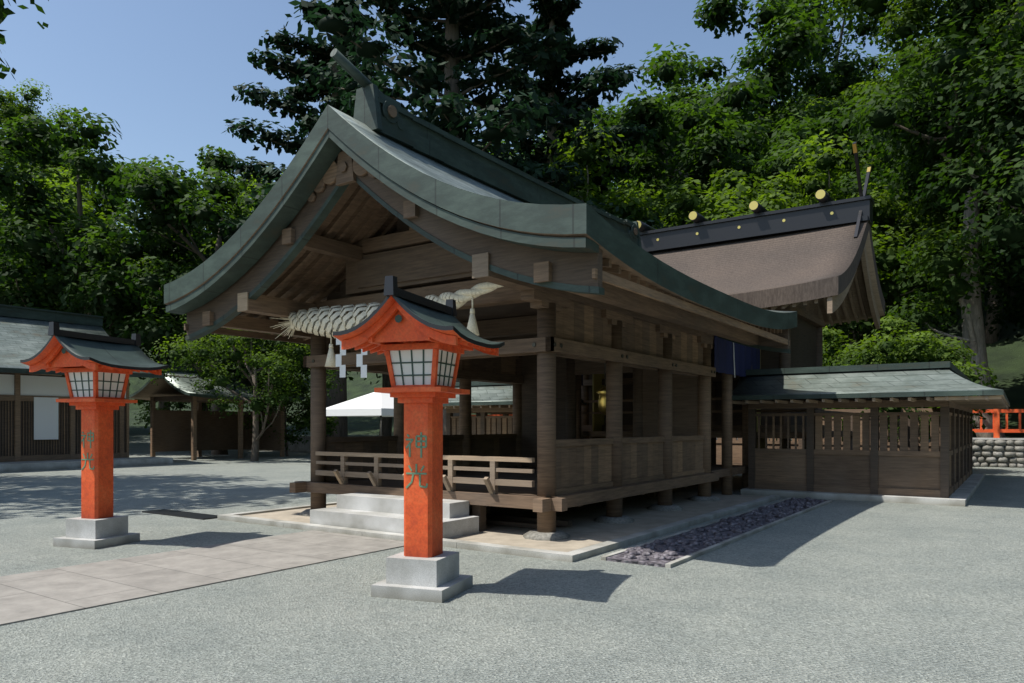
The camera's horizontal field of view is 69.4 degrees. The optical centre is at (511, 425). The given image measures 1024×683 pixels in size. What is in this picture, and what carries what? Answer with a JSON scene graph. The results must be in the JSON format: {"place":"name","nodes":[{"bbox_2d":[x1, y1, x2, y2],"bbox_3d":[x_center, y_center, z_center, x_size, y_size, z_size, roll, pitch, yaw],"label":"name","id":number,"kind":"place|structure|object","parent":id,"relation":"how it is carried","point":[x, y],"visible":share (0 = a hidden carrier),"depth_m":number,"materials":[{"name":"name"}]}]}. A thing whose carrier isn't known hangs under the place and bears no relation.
{"place":"outdoors","nodes":[
{"label":"outdoors","id":0,"kind":"place"},
{"bbox_2d":[0,304,304,471],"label":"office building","id":1,"kind":"structure","parent":0,"point":[40,427],"depth_m":28.50,"materials":[{"name":"brown wood"}]},
{"bbox_2d":[0,0,948,232],"label":"sky","id":2,"kind":"structure","parent":0,"point":[167,71],"materials":[{"name":"blue"}]},
{"bbox_2d":[0,210,1023,682],"bbox_3d":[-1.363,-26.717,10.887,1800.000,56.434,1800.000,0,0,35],"label":"ground","id":3,"kind":"structure","parent":0,"point":[854,592],"depth_m":6.20,"materials":[{"name":"grey gravel"}]},
{"bbox_2d":[0,197,35,231],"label":"broadleaf tree","id":4,"kind":"object","parent":3,"relation":"on","point":[2,207],"visible":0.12,"depth_m":43.10,"materials":[{"name":"green plant"}]},
{"bbox_2d":[0,0,48,125],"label":"shade tree","id":5,"kind":"object","parent":3,"relation":"on","point":[5,13],"visible":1,"depth_m":17.14,"materials":[{"name":"green plant"}]},
{"bbox_2d":[0,191,73,310],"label":"broadleaf tree","id":6,"kind":"object","parent":3,"relation":"on","point":[49,266],"visible":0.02,"depth_m":46.28,"materials":[{"name":"green plant"}]},
{"bbox_2d":[0,78,80,181],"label":"broadleaf tree","id":7,"kind":"object","parent":3,"relation":"on","point":[9,108],"visible":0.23,"depth_m":175.88,"materials":[{"name":"green plant"}]},
{"bbox_2d":[0,132,130,225],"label":"broadleaf tree","id":8,"kind":"object","parent":3,"relation":"on","point":[62,169],"visible":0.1,"depth_m":156.11,"materials":[{"name":"green plant"}]},
{"bbox_2d":[0,166,145,309],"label":"broadleaf tree","id":9,"kind":"object","parent":3,"relation":"on","point":[52,188],"visible":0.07,"depth_m":49.96,"materials":[{"name":"green plant"}]},
{"bbox_2d":[16,138,130,227],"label":"broadleaf tree","id":10,"kind":"object","parent":3,"relation":"on","point":[51,166],"visible":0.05,"depth_m":162.97,"materials":[{"name":"green plant"}]},
{"bbox_2d":[33,169,146,375],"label":"broadleaf tree","id":11,"kind":"object","parent":3,"relation":"on","point":[89,195],"visible":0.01,"depth_m":62.41,"materials":[{"name":"green plant"}]},
{"bbox_2d":[20,322,168,549],"bbox_3d":[-5.254,0.138,9.375,1.120,2.735,1.290,0,0,19],"label":"lantern","id":12,"kind":"object","parent":3,"relation":"on","point":[97,370],"visible":1,"depth_m":9.22,"materials":[{"name":"wood"}]},
{"bbox_2d":[0,107,210,357],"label":"broadleaf tree","id":13,"kind":"object","parent":3,"relation":"on","point":[32,139],"visible":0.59,"depth_m":37.42,"materials":[{"name":"green plant"}]},
{"bbox_2d":[54,215,223,409],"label":"broadleaf tree","id":14,"kind":"object","parent":3,"relation":"on","point":[161,404],"visible":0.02,"depth_m":44.58,"materials":[{"name":"green plant"}]},
{"bbox_2d":[130,362,236,433],"bbox_3d":[-16.977,-0.764,39.883,6.332,5.837,5.447,0,0,7],"label":"bright shrub","id":15,"kind":"object","parent":3,"relation":"on","point":[179,405],"visible":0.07,"depth_m":38.62,"materials":[{"name":"green plant"}]},
{"bbox_2d":[64,155,307,454],"bbox_3d":[-14.796,-5.856,38.263,11.568,15.945,12.791,0,0,16],"label":"broadleaf tree","id":16,"kind":"object","parent":3,"relation":"on","point":[161,196],"visible":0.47,"depth_m":35.08,"materials":[{"name":"green plant"}]},
{"bbox_2d":[108,144,272,410],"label":"broadleaf tree","id":17,"kind":"object","parent":3,"relation":"on","point":[221,161],"visible":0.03,"depth_m":61.87,"materials":[{"name":"green plant"}]},
{"bbox_2d":[135,171,310,409],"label":"broadleaf tree","id":18,"kind":"object","parent":3,"relation":"on","point":[251,183],"visible":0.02,"depth_m":50.74,"materials":[{"name":"green plant"}]},
{"bbox_2d":[149,314,343,460],"bbox_3d":[-11.122,-1.695,31.244,7.683,7.768,6.556,0,0,-32],"label":"tree","id":19,"kind":"object","parent":3,"relation":"on","point":[276,364],"visible":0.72,"depth_m":30.30,"materials":[{"name":"green plant"}]},
{"bbox_2d":[243,360,338,455],"bbox_3d":[-11.026,-0.530,36.069,4.903,5.253,5.699,0,0,-9],"label":"bright shrub","id":20,"kind":"object","parent":3,"relation":"on","point":[305,420],"visible":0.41,"depth_m":35.60,"materials":[{"name":"green plant"}]},
{"bbox_2d":[200,0,392,436],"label":"cedar tree","id":21,"kind":"object","parent":3,"relation":"on","point":[292,97],"visible":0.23,"depth_m":38.65,"materials":[{"name":"green plant"}]},
{"bbox_2d":[326,392,393,435],"bbox_3d":[-4.964,0.075,28.000,3.100,2.850,3.100,0,0,35],"label":"event tent","id":22,"kind":"object","parent":3,"relation":"on","point":[375,404],"visible":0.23,"depth_m":26.89,"materials":[{"name":"white fabric"}]},
{"bbox_2d":[346,371,391,435],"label":"broadleaf tree","id":23,"kind":"object","parent":3,"relation":"on","point":[386,424],"depth_m":51.66,"materials":[{"name":"green plant"}]},
{"bbox_2d":[0,491,832,625],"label":"platform paving","id":24,"kind":"structure","parent":3,"relation":"on","point":[349,525],"depth_m":9.24,"materials":[{"name":"stone"}]},
{"bbox_2d":[238,219,719,540],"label":"shrine building","id":25,"kind":"structure","parent":24,"relation":"on","point":[544,463],"depth_m":11.56,"materials":[{"name":"brown wood"}]},
{"bbox_2d":[164,48,796,353],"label":"roof","id":26,"kind":"structure","parent":25,"relation":"on","point":[380,163],"depth_m":10.05,"materials":[{"name":"green metal"}]},
{"bbox_2d":[271,282,503,377],"bbox_3d":[-1.790,-1.323,10.509,4.705,1.297,0.548,0,0,35],"label":"shimenawa rope","id":27,"kind":"object","parent":26,"relation":"attached to","point":[324,321],"visible":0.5,"depth_m":10.72,"materials":[{"name":"fabric"}]},
{"bbox_2d":[333,276,504,602],"bbox_3d":[-0.799,0.138,6.677,1.120,2.735,1.290,0,0,19],"label":"lantern","id":28,"kind":"object","parent":3,"relation":"on","point":[422,344],"visible":1,"depth_m":6.51,"materials":[{"name":"wood"}]},
{"bbox_2d":[241,0,663,434],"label":"cedar tree","id":29,"kind":"object","parent":3,"relation":"on","point":[442,43],"visible":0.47,"depth_m":30.62,"materials":[{"name":"green plant"}]},
{"bbox_2d":[473,139,545,414],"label":"broadleaf tree","id":30,"kind":"object","parent":3,"relation":"on","point":[516,154],"depth_m":51.60,"materials":[{"name":"green plant"}]},
{"bbox_2d":[485,0,657,208],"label":"cedar tree","id":31,"kind":"object","parent":3,"relation":"on","point":[557,13],"visible":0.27,"depth_m":40.52,"materials":[{"name":"green plant"}]},
{"bbox_2d":[532,124,682,190],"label":"broadleaf tree","id":32,"kind":"object","parent":3,"relation":"on","point":[558,142],"visible":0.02,"depth_m":59.92,"materials":[{"name":"green plant"}]},
{"bbox_2d":[605,102,647,192],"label":"broadleaf tree","id":33,"kind":"object","parent":3,"relation":"on","point":[616,184],"depth_m":84.70,"materials":[{"name":"green plant"}]},
{"bbox_2d":[236,409,1023,467],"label":"fence","id":34,"kind":"object","parent":3,"relation":"on","point":[996,450],"visible":0.05,"depth_m":25.97,"materials":[{"name":"red wood"}]},
{"bbox_2d":[545,120,715,228],"bbox_3d":[5.311,-6.482,38.844,15.246,17.274,14.838,0,0,10],"label":"broadleaf tree","id":35,"kind":"object","parent":3,"relation":"on","point":[586,156],"visible":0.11,"depth_m":36.81,"materials":[{"name":"green plant"}]},
{"bbox_2d":[580,84,712,192],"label":"broadleaf tree","id":36,"kind":"object","parent":3,"relation":"on","point":[679,96],"visible":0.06,"depth_m":55.90,"materials":[{"name":"green plant"}]},
{"bbox_2d":[576,335,764,494],"bbox_3d":[3.295,-0.385,17.665,5.400,3.670,4.350,0,0,35],"label":"link corridor","id":37,"kind":"object","parent":3,"relation":"on","point":[731,359],"visible":0.29,"depth_m":15.79,"materials":[{"name":"brown wood"}]},
{"bbox_2d":[582,94,768,227],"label":"broadleaf tree","id":38,"kind":"object","parent":3,"relation":"on","point":[717,140],"visible":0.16,"depth_m":42.15,"materials":[{"name":"green plant"}]},
{"bbox_2d":[443,361,1009,506],"bbox_3d":[5.490,0.165,20.859,14.100,2.770,9.800,0,0,35],"label":"roofed fence","id":39,"kind":"object","parent":3,"relation":"on","point":[905,465],"visible":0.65,"depth_m":15.14,"materials":[{"name":"brown wood"}]},
{"bbox_2d":[581,142,884,491],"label":"shrine building","id":40,"kind":"structure","parent":3,"relation":"on","point":[814,266],"depth_m":18.45,"materials":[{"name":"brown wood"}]},
{"bbox_2d":[634,0,837,192],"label":"broadleaf tree","id":41,"kind":"object","parent":3,"relation":"on","point":[790,47],"visible":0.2,"depth_m":57.15,"materials":[{"name":"green plant"}]},
{"bbox_2d":[592,67,883,227],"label":"broadleaf tree","id":42,"kind":"object","parent":3,"relation":"on","point":[736,99],"visible":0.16,"depth_m":48.27,"materials":[{"name":"green plant"}]},
{"bbox_2d":[689,168,840,350],"bbox_3d":[10.656,-5.211,35.885,10.493,14.539,10.044,0,0,-35],"label":"broadleaf tree","id":43,"kind":"object","parent":3,"relation":"on","point":[727,206],"visible":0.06,"depth_m":33.95,"materials":[{"name":"green plant"}]},
{"bbox_2d":[754,75,838,127],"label":"broadleaf tree","id":44,"kind":"object","parent":3,"relation":"on","point":[812,101],"visible":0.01,"depth_m":72.59,"materials":[{"name":"green plant"}]},
{"bbox_2d":[776,340,832,440],"bbox_3d":[11.715,-0.992,30.174,6.965,6.421,5.992,0,0,-24],"label":"bright shrub","id":45,"kind":"object","parent":3,"relation":"on","point":[823,359],"depth_m":29.43,"materials":[{"name":"green plant"}]},
{"bbox_2d":[705,138,905,345],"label":"broadleaf tree","id":46,"kind":"object","parent":3,"relation":"on","point":[775,164],"visible":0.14,"depth_m":40.13,"materials":[{"name":"green plant"}]},
{"bbox_2d":[731,0,926,136],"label":"broadleaf tree","id":47,"kind":"object","parent":3,"relation":"on","point":[845,69],"visible":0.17,"depth_m":74.00,"materials":[{"name":"green plant"}]},
{"bbox_2d":[762,85,897,245],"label":"broadleaf tree","id":48,"kind":"object","parent":3,"relation":"on","point":[833,105],"visible":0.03,"depth_m":55.99,"materials":[{"name":"green plant"}]},
{"bbox_2d":[786,59,897,159],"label":"broadleaf tree","id":49,"kind":"object","parent":3,"relation":"on","point":[865,79],"depth_m":85.71,"materials":[{"name":"green plant"}]},
{"bbox_2d":[735,129,1013,359],"bbox_3d":[16.809,-6.311,36.687,13.641,15.456,13.276,0,0,19],"label":"broadleaf tree","id":50,"kind":"object","parent":3,"relation":"on","point":[893,288],"visible":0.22,"depth_m":34.16,"materials":[{"name":"green plant"}]},
{"bbox_2d":[823,326,928,440],"bbox_3d":[12.421,-0.761,27.008,5.447,5.837,6.332,0,0,-40],"label":"bright shrub","id":51,"kind":"object","parent":3,"relation":"on","point":[836,354],"visible":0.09,"depth_m":27.05,"materials":[{"name":"green plant"}]},
{"bbox_2d":[830,39,936,253],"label":"broadleaf tree","id":52,"kind":"object","parent":3,"relation":"on","point":[848,94],"visible":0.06,"depth_m":54.13,"materials":[{"name":"green plant"}]},
{"bbox_2d":[823,315,998,441],"bbox_3d":[12.505,-0.761,23.846,5.447,5.837,6.332,0,0,35],"label":"bright shrub","id":53,"kind":"object","parent":3,"relation":"on","point":[906,349],"visible":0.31,"depth_m":23.22,"materials":[{"name":"green plant"}]},
{"bbox_2d":[821,0,1023,437],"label":"leaning tree","id":54,"kind":"object","parent":3,"relation":"on","point":[964,289],"visible":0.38,"depth_m":26.92,"materials":[{"name":"green plant"}]},
{"bbox_2d":[834,0,1023,282],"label":"broadleaf tree","id":55,"kind":"object","parent":3,"relation":"on","point":[999,94],"visible":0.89,"depth_m":23.43,"materials":[{"name":"green plant"}]},
{"bbox_2d":[842,1,1023,340],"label":"broadleaf tree","id":56,"kind":"object","parent":3,"relation":"on","point":[1014,316],"visible":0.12,"depth_m":33.21,"materials":[{"name":"green plant"}]},
{"bbox_2d":[879,67,1003,328],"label":"broadleaf tree","id":57,"kind":"object","parent":3,"relation":"on","point":[922,214],"visible":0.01,"depth_m":47.77,"materials":[{"name":"green plant"}]},
{"bbox_2d":[860,0,1023,295],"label":"broadleaf tree","id":58,"kind":"object","parent":3,"relation":"on","point":[888,164],"visible":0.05,"depth_m":30.81,"materials":[{"name":"green plant"}]},
{"bbox_2d":[871,0,1017,275],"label":"broadleaf tree","id":59,"kind":"object","parent":3,"relation":"on","point":[925,214],"visible":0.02,"depth_m":35.47,"materials":[{"name":"green plant"}]},
{"bbox_2d":[877,44,1016,295],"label":"broadleaf tree","id":60,"kind":"object","parent":3,"relation":"on","point":[1009,291],"depth_m":49.85,"materials":[{"name":"green plant"}]},
{"bbox_2d":[893,170,1002,343],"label":"broadleaf tree","id":61,"kind":"object","parent":3,"relation":"on","point":[991,338],"visible":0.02,"depth_m":44.65,"materials":[{"name":"green plant"}]},
{"bbox_2d":[937,12,1023,296],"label":"broadleaf tree","id":62,"kind":"object","parent":3,"relation":"on","point":[1018,257],"visible":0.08,"depth_m":27.61,"materials":[{"name":"green plant"}]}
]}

